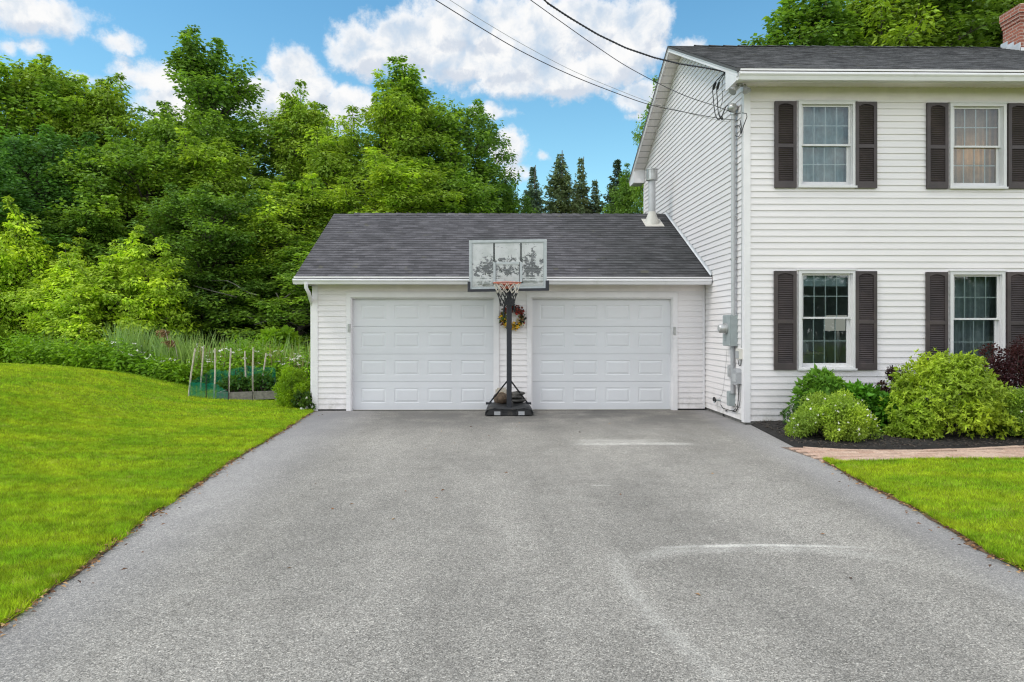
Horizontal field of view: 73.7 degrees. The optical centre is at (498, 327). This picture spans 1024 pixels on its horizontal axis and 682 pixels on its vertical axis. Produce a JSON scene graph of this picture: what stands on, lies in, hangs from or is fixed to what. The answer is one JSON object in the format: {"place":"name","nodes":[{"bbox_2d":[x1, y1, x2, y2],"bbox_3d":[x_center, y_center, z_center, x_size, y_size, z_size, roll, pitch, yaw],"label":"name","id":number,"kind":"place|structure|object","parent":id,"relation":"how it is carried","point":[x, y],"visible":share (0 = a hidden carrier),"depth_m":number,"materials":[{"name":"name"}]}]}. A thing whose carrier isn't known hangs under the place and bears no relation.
{"place":"outdoors","nodes":[
{"label":"outdoors","id":0,"kind":"place"},
{"bbox_2d":[0,363,313,624],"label":"lawn","id":1,"kind":"structure","parent":0,"point":[158,397],"depth_m":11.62,"materials":[{"name":"plant"}]},
{"bbox_2d":[0,325,15,362],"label":"arborvitae","id":2,"kind":"object","parent":1,"relation":"on","point":[3,334],"visible":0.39,"depth_m":15.95,"materials":[{"name":"green plant"}]},
{"bbox_2d":[0,163,83,301],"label":"broadleaf tree","id":3,"kind":"object","parent":1,"relation":"on","point":[5,190],"visible":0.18,"depth_m":20.10,"materials":[{"name":"green plant"}]},
{"bbox_2d":[0,195,96,341],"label":"bushy tree","id":4,"kind":"object","parent":1,"relation":"on","point":[32,255],"visible":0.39,"depth_m":19.12,"materials":[{"name":"green plant"}]},
{"bbox_2d":[0,55,124,235],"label":"broadleaf tree","id":5,"kind":"object","parent":1,"relation":"on","point":[51,93],"visible":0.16,"depth_m":25.35,"materials":[{"name":"green plant"}]},
{"bbox_2d":[1,245,152,351],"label":"bushy tree","id":6,"kind":"object","parent":1,"relation":"on","point":[77,307],"visible":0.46,"depth_m":17.59,"materials":[{"name":"green plant"}]},
{"bbox_2d":[12,208,157,332],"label":"broadleaf tree","id":7,"kind":"object","parent":1,"relation":"on","point":[99,237],"visible":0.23,"depth_m":20.97,"materials":[{"name":"green plant"}]},
{"bbox_2d":[12,224,211,352],"bbox_3d":[-10.527,-0.524,19.396,4.724,4.840,5.227,0,0,18],"label":"bushy tree","id":8,"kind":"object","parent":1,"relation":"on","point":[136,293],"visible":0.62,"depth_m":18.57,"materials":[{"name":"green plant"}]},
{"bbox_2d":[26,126,219,335],"bbox_3d":[-12.690,-2.415,23.412,7.512,8.579,8.069,0,0,37],"label":"broadleaf tree","id":9,"kind":"object","parent":1,"relation":"on","point":[135,162],"visible":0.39,"depth_m":22.57,"materials":[{"name":"green plant"}]},
{"bbox_2d":[0,329,309,392],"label":"meadow weeds","id":10,"kind":"object","parent":1,"relation":"on","point":[26,350],"visible":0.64,"depth_m":15.62,"materials":[{"name":"green plant"}]},
{"bbox_2d":[125,106,184,254],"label":"broadleaf tree","id":11,"kind":"object","parent":1,"relation":"on","point":[143,108],"visible":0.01,"depth_m":30.39,"materials":[{"name":"green plant"}]},
{"bbox_2d":[0,411,314,626],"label":"soil edge","id":12,"kind":"object","parent":1,"relation":"on","point":[98,556],"visible":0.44,"depth_m":4.70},
{"bbox_2d":[15,321,309,384],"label":"reeds","id":13,"kind":"object","parent":1,"relation":"on","point":[162,349],"visible":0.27,"depth_m":16.00,"materials":[{"name":"green plant"}]},
{"bbox_2d":[155,329,170,362],"bbox_3d":[-7.688,0.628,15.560,0.319,1.193,0.354,0,0,41],"label":"reed plume","id":14,"kind":"object","parent":1,"relation":"on","point":[163,333],"visible":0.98,"depth_m":15.57,"materials":[{"name":"brown plant"}]},
{"bbox_2d":[111,103,257,299],"bbox_3d":[-13.310,-3.483,27.600,7.808,10.822,7.269,0,0,33],"label":"broadleaf tree","id":15,"kind":"object","parent":1,"relation":"on","point":[162,131],"visible":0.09,"depth_m":26.42,"materials":[{"name":"green plant"}]},
{"bbox_2d":[111,341,308,371],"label":"wildflowers","id":16,"kind":"object","parent":1,"relation":"on","point":[233,352],"visible":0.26,"depth_m":15.79,"materials":[{"name":"white plant"}]},
{"bbox_2d":[127,24,297,213],"bbox_3d":[-11.672,-5.717,30.191,8.788,15.418,7.902,0,0,29],"label":"broadleaf tree","id":17,"kind":"object","parent":1,"relation":"on","point":[208,85],"visible":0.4,"depth_m":29.44,"materials":[{"name":"green plant"}]},
{"bbox_2d":[159,240,298,345],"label":"broadleaf tree","id":18,"kind":"object","parent":1,"relation":"on","point":[206,277],"visible":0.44,"depth_m":20.98,"materials":[{"name":"green plant"}]},
{"bbox_2d":[189,366,275,400],"bbox_3d":[-5.524,1.186,14.586,1.662,0.696,1.333,0,0,-5],"label":"garden netting","id":19,"kind":"object","parent":1,"relation":"on","point":[205,388],"visible":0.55,"depth_m":14.06,"materials":[{"name":"plastic"}]},
{"bbox_2d":[219,388,277,400],"bbox_3d":[-5.213,1.435,14.534,1.313,0.270,0.930,0,0,-11],"label":"raised bed","id":20,"kind":"object","parent":1,"relation":"on","point":[257,395],"visible":0.44,"depth_m":14.11,"materials":[{"name":"grey wood"}]},
{"bbox_2d":[215,373,230,391],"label":"vegetable plant","id":21,"kind":"object","parent":20,"relation":"in","point":[222,384],"visible":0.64,"depth_m":14.57,"materials":[{"name":"green plant"}]},
{"bbox_2d":[225,374,239,391],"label":"vegetable plant","id":22,"kind":"object","parent":20,"relation":"in","point":[231,385],"visible":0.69,"depth_m":14.56,"materials":[{"name":"green plant"}]},
{"bbox_2d":[230,371,248,391],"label":"vegetable plant","id":23,"kind":"object","parent":20,"relation":"in","point":[239,387],"visible":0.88,"depth_m":14.56,"materials":[{"name":"green plant"}]},
{"bbox_2d":[240,375,254,391],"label":"vegetable plant","id":24,"kind":"object","parent":20,"relation":"in","point":[247,382],"visible":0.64,"depth_m":14.60,"materials":[{"name":"green plant"}]},
{"bbox_2d":[247,372,264,390],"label":"vegetable plant","id":25,"kind":"object","parent":20,"relation":"on","point":[256,385],"visible":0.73,"depth_m":14.54,"materials":[{"name":"green plant"}]},
{"bbox_2d":[255,369,270,390],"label":"vegetable plant","id":26,"kind":"object","parent":20,"relation":"on","point":[267,376],"visible":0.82,"depth_m":14.60,"materials":[{"name":"green plant"}]},
{"bbox_2d":[261,375,276,390],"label":"vegetable plant","id":27,"kind":"object","parent":20,"relation":"in","point":[269,384],"visible":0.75,"depth_m":14.59,"materials":[{"name":"green plant"}]},
{"bbox_2d":[190,340,309,389],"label":"dry reeds","id":28,"kind":"object","parent":1,"relation":"on","point":[251,360],"visible":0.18,"depth_m":15.86,"materials":[{"name":"green plant"}]},
{"bbox_2d":[255,325,306,354],"bbox_3d":[-5.970,0.762,18.511,1.897,1.731,1.419,0,0,-1],"label":"vine shrub","id":29,"kind":"object","parent":1,"relation":"on","point":[282,334],"visible":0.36,"depth_m":18.29,"materials":[{"name":"green plant"}]},
{"bbox_2d":[245,101,334,193],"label":"broadleaf tree","id":30,"kind":"object","parent":1,"relation":"on","point":[321,106],"visible":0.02,"depth_m":33.43,"materials":[{"name":"green plant"}]},
{"bbox_2d":[271,364,309,407],"bbox_3d":[-3.944,1.140,13.341,0.960,0.871,0.907,0,0,-1],"label":"corner shrub","id":31,"kind":"object","parent":1,"relation":"on","point":[286,389],"visible":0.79,"depth_m":13.16,"materials":[{"name":"green plant"}]},
{"bbox_2d":[244,177,343,328],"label":"broadleaf tree","id":32,"kind":"object","parent":1,"relation":"on","point":[290,186],"visible":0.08,"depth_m":23.42,"materials":[{"name":"green plant"}]},
{"bbox_2d":[291,389,315,409],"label":"corner weed","id":33,"kind":"object","parent":1,"relation":"on","point":[305,400],"visible":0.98,"depth_m":12.87,"materials":[{"name":"green plant"}]},
{"bbox_2d":[286,119,381,213],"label":"broadleaf tree","id":34,"kind":"object","parent":1,"relation":"on","point":[339,149],"visible":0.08,"depth_m":27.63,"materials":[{"name":"green plant"}]},
{"bbox_2d":[295,68,452,213],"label":"broadleaf tree","id":35,"kind":"object","parent":1,"relation":"on","point":[402,113],"visible":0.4,"depth_m":26.15,"materials":[{"name":"green plant"}]},
{"bbox_2d":[0,0,972,213],"label":"sky","id":36,"kind":"structure","parent":0,"point":[334,46],"materials":[{"name":"blue"}]},
{"bbox_2d":[0,410,1023,681],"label":"driveway","id":37,"kind":"structure","parent":0,"point":[552,554],"depth_m":4.38,"materials":[{"name":"asphalt"}]},
{"bbox_2d":[468,239,548,414],"bbox_3d":[0.160,0.015,12.024,1.402,3.087,1.679,0,0,-1],"label":"basketball hoop","id":38,"kind":"object","parent":37,"relation":"on","point":[479,250],"visible":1,"depth_m":11.75,"materials":[{"name":"black plastic"}]},
{"bbox_2d":[493,392,506,403],"bbox_3d":[0.043,1.300,12.535,0.291,0.246,0.313,0,0,-1],"label":"weight stone","id":39,"kind":"object","parent":38,"relation":"on","point":[500,397],"visible":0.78,"depth_m":12.43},
{"bbox_2d":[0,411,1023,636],"bbox_3d":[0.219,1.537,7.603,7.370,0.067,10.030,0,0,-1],"label":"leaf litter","id":40,"kind":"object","parent":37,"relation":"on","point":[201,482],"visible":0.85,"depth_m":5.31,"materials":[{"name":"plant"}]},
{"bbox_2d":[352,410,833,466],"bbox_3d":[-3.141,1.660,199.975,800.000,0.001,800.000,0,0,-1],"label":"ground","id":41,"kind":"structure","parent":0,"point":[419,410],"depth_m":13.72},
{"bbox_2d":[0,54,131,234],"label":"broadleaf tree","id":42,"kind":"object","parent":41,"relation":"on","point":[27,79],"visible":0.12,"depth_m":25.85,"materials":[{"name":"green plant"}]},
{"bbox_2d":[0,123,163,279],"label":"broadleaf tree","id":43,"kind":"object","parent":41,"relation":"on","point":[30,167],"visible":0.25,"depth_m":22.40,"materials":[{"name":"green plant"}]},
{"bbox_2d":[40,67,145,211],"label":"broadleaf tree","id":44,"kind":"object","parent":41,"relation":"on","point":[102,103],"visible":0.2,"depth_m":26.58,"materials":[{"name":"green plant"}]},
{"bbox_2d":[19,227,320,349],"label":"undergrowth","id":45,"kind":"object","parent":41,"relation":"on","point":[228,314],"visible":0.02,"depth_m":20.93,"materials":[{"name":"green plant"}]},
{"bbox_2d":[88,181,283,348],"bbox_3d":[-9.709,-1.374,21.576,6.507,6.393,6.058,0,0,8],"label":"broadleaf tree","id":46,"kind":"object","parent":41,"relation":"on","point":[224,212],"visible":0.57,"depth_m":20.72,"materials":[{"name":"green plant"}]},
{"bbox_2d":[102,127,273,333],"bbox_3d":[-11.070,-2.579,24.970,6.064,8.942,5.690,0,0,-1],"label":"broadleaf tree","id":47,"kind":"object","parent":41,"relation":"on","point":[221,162],"visible":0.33,"depth_m":23.61,"materials":[{"name":"green plant"}]},
{"bbox_2d":[217,235,316,344],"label":"broadleaf tree","id":48,"kind":"object","parent":41,"relation":"on","point":[285,277],"visible":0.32,"depth_m":20.11,"materials":[{"name":"green plant"}]},
{"bbox_2d":[196,280,309,332],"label":"dead branches","id":49,"kind":"object","parent":48,"relation":"attached to","point":[256,295],"visible":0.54,"depth_m":20.12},
{"bbox_2d":[191,172,343,338],"bbox_3d":[-7.734,-1.774,23.386,5.081,7.247,5.414,0,0,21],"label":"broadleaf tree","id":50,"kind":"object","parent":41,"relation":"on","point":[273,237],"visible":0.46,"depth_m":22.30,"materials":[{"name":"green plant"}]},
{"bbox_2d":[239,79,362,193],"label":"broadleaf tree","id":51,"kind":"object","parent":41,"relation":"on","point":[299,115],"visible":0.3,"depth_m":28.53,"materials":[{"name":"green plant"}]},
{"bbox_2d":[293,147,465,226],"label":"broadleaf tree","id":52,"kind":"object","parent":41,"relation":"on","point":[404,185],"visible":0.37,"depth_m":23.97,"materials":[{"name":"green plant"}]},
{"bbox_2d":[346,55,507,212],"bbox_3d":[-2.807,-4.667,29.293,7.533,13.228,6.773,0,0,-16],"label":"broadleaf tree","id":53,"kind":"object","parent":41,"relation":"on","point":[410,78],"visible":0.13,"depth_m":27.93,"materials":[{"name":"green plant"}]},
{"bbox_2d":[386,155,502,213],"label":"broadleaf tree","id":54,"kind":"object","parent":41,"relation":"on","point":[463,181],"visible":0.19,"depth_m":26.23,"materials":[{"name":"green plant"}]},
{"bbox_2d":[413,99,523,212],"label":"broadleaf tree","id":55,"kind":"object","parent":41,"relation":"on","point":[483,137],"visible":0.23,"depth_m":29.22,"materials":[{"name":"green plant"}]},
{"bbox_2d":[292,211,711,410],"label":"garage","id":56,"kind":"structure","parent":41,"relation":"on","point":[402,317],"depth_m":13.08,"materials":[{"name":"plastic"}]},
{"bbox_2d":[353,299,492,409],"bbox_3d":[-1.444,0.496,13.081,2.683,2.149,0.046,0,0,-1],"label":"garage door","id":57,"kind":"structure","parent":56,"relation":"in","point":[409,354],"depth_m":13.06,"materials":[{"name":"metal"}]},
{"bbox_2d":[497,305,526,330],"bbox_3d":[0.249,-0.201,12.914,0.556,0.531,0.139,0,0,-1],"label":"wreath","id":58,"kind":"object","parent":56,"relation":"attached to","point":[521,319],"visible":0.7,"depth_m":12.89,"materials":[{"name":"red plant"}]},
{"bbox_2d":[532,299,669,409],"bbox_3d":[1.971,0.496,13.135,2.662,2.149,0.046,0,0,-1],"label":"garage door","id":59,"kind":"structure","parent":56,"relation":"in","point":[588,354],"depth_m":13.12,"materials":[{"name":"metal"}]},
{"bbox_2d":[642,168,663,225],"bbox_3d":[3.455,-2.914,15.326,0.420,1.336,0.460,0,0,-1],"label":"vent pipe","id":60,"kind":"object","parent":56,"relation":"on","point":[652,219],"visible":0.94,"depth_m":15.28,"materials":[{"name":"metal"}]},
{"bbox_2d":[476,175,538,213],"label":"broadleaf tree","id":61,"kind":"object","parent":41,"relation":"on","point":[509,197],"visible":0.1,"depth_m":30.32,"materials":[{"name":"green plant"}]},
{"bbox_2d":[521,165,548,213],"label":"spruce tree","id":62,"kind":"object","parent":41,"relation":"on","point":[537,201],"visible":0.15,"depth_m":37.87,"materials":[{"name":"plant"}]},
{"bbox_2d":[541,150,584,213],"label":"spruce tree","id":63,"kind":"object","parent":41,"relation":"on","point":[560,191],"visible":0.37,"depth_m":38.75,"materials":[{"name":"plant"}]},
{"bbox_2d":[570,156,592,213],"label":"spruce tree","id":64,"kind":"object","parent":41,"relation":"on","point":[583,191],"visible":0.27,"depth_m":39.93,"materials":[{"name":"plant"}]},
{"bbox_2d":[586,179,602,213],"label":"spruce tree","id":65,"kind":"object","parent":41,"relation":"on","point":[596,199],"visible":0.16,"depth_m":39.96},
{"bbox_2d":[598,159,621,213],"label":"spruce tree","id":66,"kind":"object","parent":41,"relation":"on","point":[616,167],"visible":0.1,"depth_m":37.01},
{"bbox_2d":[601,163,642,213],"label":"broadleaf tree","id":67,"kind":"object","parent":41,"relation":"on","point":[623,200],"visible":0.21,"depth_m":26.32,"materials":[{"name":"green plant"}]},
{"bbox_2d":[626,75,657,213],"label":"broadleaf tree","id":68,"kind":"object","parent":41,"relation":"on","point":[637,192],"visible":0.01,"depth_m":23.91,"materials":[{"name":"green plant"}]},
{"bbox_2d":[737,0,865,45],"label":"broadleaf tree","id":69,"kind":"object","parent":41,"relation":"on","point":[810,20],"visible":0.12,"depth_m":22.67,"materials":[{"name":"green plant"}]},
{"bbox_2d":[629,45,1023,429],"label":"house","id":70,"kind":"structure","parent":41,"relation":"on","point":[899,228],"depth_m":11.09,"materials":[{"name":"plastic"}]},
{"bbox_2d":[436,0,737,120],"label":"overhead cable","id":71,"kind":"object","parent":70,"relation":"attached to","point":[570,74],"visible":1,"depth_m":9.25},
{"bbox_2d":[450,0,737,122],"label":"overhead cable","id":72,"kind":"object","parent":70,"relation":"attached to","point":[576,72],"visible":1,"depth_m":9.35,"materials":[{"name":"rubber"}]},
{"bbox_2d":[544,0,723,71],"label":"overhead cable","id":73,"kind":"object","parent":70,"relation":"attached to","point":[582,25],"visible":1,"depth_m":9.93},
{"bbox_2d":[531,0,740,113],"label":"overhead cable","id":74,"kind":"object","parent":70,"relation":"attached to","point":[627,66],"visible":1,"depth_m":9.92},
{"bbox_2d":[717,315,737,345],"bbox_3d":[3.842,0.043,11.534,0.269,0.522,0.384,0,0,-1],"label":"meter box","id":75,"kind":"object","parent":70,"relation":"attached to","point":[728,328],"visible":1,"depth_m":11.38,"materials":[{"name":"grey metal"}]},
{"bbox_2d":[727,346,735,405],"bbox_3d":[3.924,0.804,11.512,0.105,1.020,0.182,0,0,-1],"label":"conduit","id":76,"kind":"object","parent":70,"relation":"attached to","point":[731,393],"visible":0.83,"depth_m":11.47,"materials":[{"name":"grey metal"}]},
{"bbox_2d":[727,103,737,315],"bbox_3d":[3.886,-1.968,11.354,0.166,3.538,0.165,0,0,35],"label":"service mast","id":77,"kind":"object","parent":70,"relation":"attached to","point":[732,107],"visible":0.87,"depth_m":11.35,"materials":[{"name":"metal"}]},
{"bbox_2d":[732,368,741,384],"bbox_3d":[3.928,0.802,11.255,0.105,0.267,0.208,0,0,-1],"label":"telephone box","id":78,"kind":"object","parent":70,"relation":"attached to","point":[736,376],"visible":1,"depth_m":11.17,"materials":[{"name":"grey plastic"}]},
{"bbox_2d":[729,83,750,94],"bbox_3d":[3.809,-3.793,10.803,0.328,0.206,0.213,0,0,-1],"label":"floodlight","id":79,"kind":"object","parent":70,"relation":"attached to","point":[746,90],"visible":0.99,"depth_m":10.79,"materials":[{"name":"metal"}]},
{"bbox_2d":[741,105,741,347],"bbox_3d":[3.956,-1.655,11.126,0.007,3.959,0.034,0,0,-1],"label":"wall cable","id":80,"kind":"object","parent":70,"relation":"attached to","point":[741,244],"depth_m":11.12,"materials":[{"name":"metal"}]},
{"bbox_2d":[803,107,846,181],"bbox_3d":[5.313,-2.987,11.255,1.176,1.530,0.055,0,0,-1],"label":"curtain","id":81,"kind":"object","parent":70,"relation":"hanging from","point":[820,139],"visible":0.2,"depth_m":11.26,"materials":[{"name":"fabric"}]},
{"bbox_2d":[803,276,846,285],"bbox_3d":[5.314,-0.773,11.207,0.836,0.180,0.025,0,0,-1],"label":"window blind","id":82,"kind":"object","parent":70,"relation":"attached to","point":[820,280],"depth_m":11.20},
{"bbox_2d":[797,100,857,187],"bbox_3d":[5.315,-2.978,11.099,0.986,1.419,0.152,0,0,-1],"label":"window","id":83,"kind":"structure","parent":70,"relation":"in","point":[850,148],"depth_m":11.08,"materials":[{"name":"plastic"}]},
{"bbox_2d":[797,269,857,370],"bbox_3d":[5.315,-0.131,11.099,0.986,1.637,0.152,0,0,-1],"label":"window","id":84,"kind":"structure","parent":70,"relation":"in","point":[850,321],"depth_m":11.09,"materials":[{"name":"plastic"}]},
{"bbox_2d":[954,277,995,363],"bbox_3d":[7.775,-0.122,11.363,1.140,1.752,0.070,0,0,-1],"label":"curtain","id":85,"kind":"object","parent":70,"relation":"hanging from","point":[980,307],"visible":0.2,"depth_m":11.37,"materials":[{"name":"fabric"}]},
{"bbox_2d":[954,109,996,182],"bbox_3d":[7.787,-2.972,11.324,1.163,1.520,0.056,0,0,-1],"label":"curtain","id":86,"kind":"object","parent":70,"relation":"hanging from","point":[980,141],"visible":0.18,"depth_m":11.32,"materials":[{"name":"fabric"}]},
{"bbox_2d":[948,270,1006,370],"bbox_3d":[7.779,-0.113,11.138,0.950,1.642,0.152,0,0,-1],"label":"window","id":87,"kind":"structure","parent":70,"relation":"in","point":[998,322],"depth_m":11.11,"materials":[{"name":"plastic"}]},
{"bbox_2d":[948,102,1008,188],"bbox_3d":[7.790,-2.963,11.138,0.973,1.410,0.152,0,0,-1],"label":"window","id":88,"kind":"structure","parent":70,"relation":"in","point":[1000,165],"depth_m":11.12,"materials":[{"name":"plastic"}]},
{"bbox_2d":[999,3,1023,49],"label":"chimney","id":89,"kind":"object","parent":70,"relation":"on","point":[1011,22],"visible":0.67,"depth_m":14.27,"materials":[{"name":"red brick"}]},
{"bbox_2d":[751,419,1023,449],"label":"mulch","id":90,"kind":"object","parent":41,"relation":"on","point":[886,442],"visible":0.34,"depth_m":9.07,"materials":[{"name":"soil"}]},
{"bbox_2d":[778,388,808,422],"bbox_3d":[4.708,1.228,10.517,0.677,0.669,0.627,0,0,-1],"label":"leafy perennial","id":91,"kind":"object","parent":90,"relation":"on","point":[786,410],"visible":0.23,"depth_m":10.56,"materials":[{"name":"green plant"}]},
{"bbox_2d":[788,363,848,412],"bbox_3d":[4.950,1.055,10.399,0.999,1.032,0.919,0,0,-1],"label":"flowering shrub","id":92,"kind":"object","parent":90,"relation":"on","point":[817,380],"visible":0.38,"depth_m":10.37,"materials":[{"name":"green plant"}]},
{"bbox_2d":[782,388,882,441],"bbox_3d":[4.610,1.195,9.393,1.291,0.732,1.059,0,0,-1],"label":"potentilla shrub","id":93,"kind":"object","parent":90,"relation":"on","point":[836,417],"visible":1,"depth_m":9.20,"materials":[{"name":"green plant"}]},
{"bbox_2d":[837,378,900,432],"bbox_3d":[5.474,1.184,10.257,1.157,0.887,1.073,0,0,37],"label":"leafy perennial","id":94,"kind":"object","parent":90,"relation":"on","point":[869,394],"visible":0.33,"depth_m":9.94,"materials":[{"name":"green plant"}]},
{"bbox_2d":[875,365,908,393],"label":"barberry shrub","id":95,"kind":"object","parent":90,"relation":"on","point":[883,382],"visible":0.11,"depth_m":10.46,"materials":[{"name":"purple plant"}]},
{"bbox_2d":[881,400,945,438],"bbox_3d":[5.736,1.276,9.442,0.724,0.618,0.661,0,0,-1],"label":"azalea shrub","id":96,"kind":"object","parent":90,"relation":"on","point":[906,423],"visible":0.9,"depth_m":9.28,"materials":[{"name":"green plant"}]},
{"bbox_2d":[878,347,1020,440],"bbox_3d":[6.369,0.922,9.667,1.893,1.315,1.579,0,0,-1],"label":"azalea shrub","id":97,"kind":"object","parent":90,"relation":"on","point":[968,386],"visible":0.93,"depth_m":9.30,"materials":[{"name":"green plant"}]},
{"bbox_2d":[978,334,1023,394],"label":"barberry shrub","id":98,"kind":"object","parent":90,"relation":"on","point":[1014,368],"visible":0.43,"depth_m":10.33,"materials":[{"name":"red plant"}]},
{"bbox_2d":[985,385,1023,437],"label":"potentilla shrub","id":99,"kind":"object","parent":90,"relation":"on","point":[1015,404],"visible":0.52,"depth_m":9.37,"materials":[{"name":"green plant"}]},
{"bbox_2d":[828,0,948,46],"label":"broadleaf tree","id":100,"kind":"object","parent":41,"relation":"on","point":[910,35],"visible":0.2,"depth_m":23.56,"materials":[{"name":"green plant"}]},
{"bbox_2d":[847,0,1009,46],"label":"broadleaf tree","id":101,"kind":"object","parent":41,"relation":"on","point":[958,14],"visible":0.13,"depth_m":23.75,"materials":[{"name":"green plant"}]},
{"bbox_2d":[952,0,1023,46],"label":"broadleaf tree","id":102,"kind":"object","parent":41,"relation":"on","point":[1006,3],"visible":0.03,"depth_m":25.45,"materials":[{"name":"green plant"}]},
{"bbox_2d":[953,0,1022,46],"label":"broadleaf tree","id":103,"kind":"object","parent":41,"relation":"on","point":[994,31],"visible":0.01,"depth_m":25.87,"materials":[{"name":"green plant"}]},
{"bbox_2d":[823,315,846,362],"bbox_3d":[5.884,0.202,11.844,0.460,0.837,0.460,0,0,-1],"label":"table lamp","id":104,"kind":"object","parent":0,"point":[829,324],"visible":0.7,"depth_m":11.75,"materials":[{"name":"metal"}]},
{"bbox_2d":[789,445,1023,461],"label":"path","id":105,"kind":"structure","parent":0,"point":[1017,451],"depth_m":8.48,"materials":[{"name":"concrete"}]},
{"bbox_2d":[821,455,1023,569],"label":"lawn","id":106,"kind":"structure","parent":0,"point":[972,508],"depth_m":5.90,"materials":[{"name":"plant"}]},
{"bbox_2d":[825,462,1023,570],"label":"soil edge","id":107,"kind":"object","parent":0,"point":[969,542],"visible":0.48,"depth_m":5.43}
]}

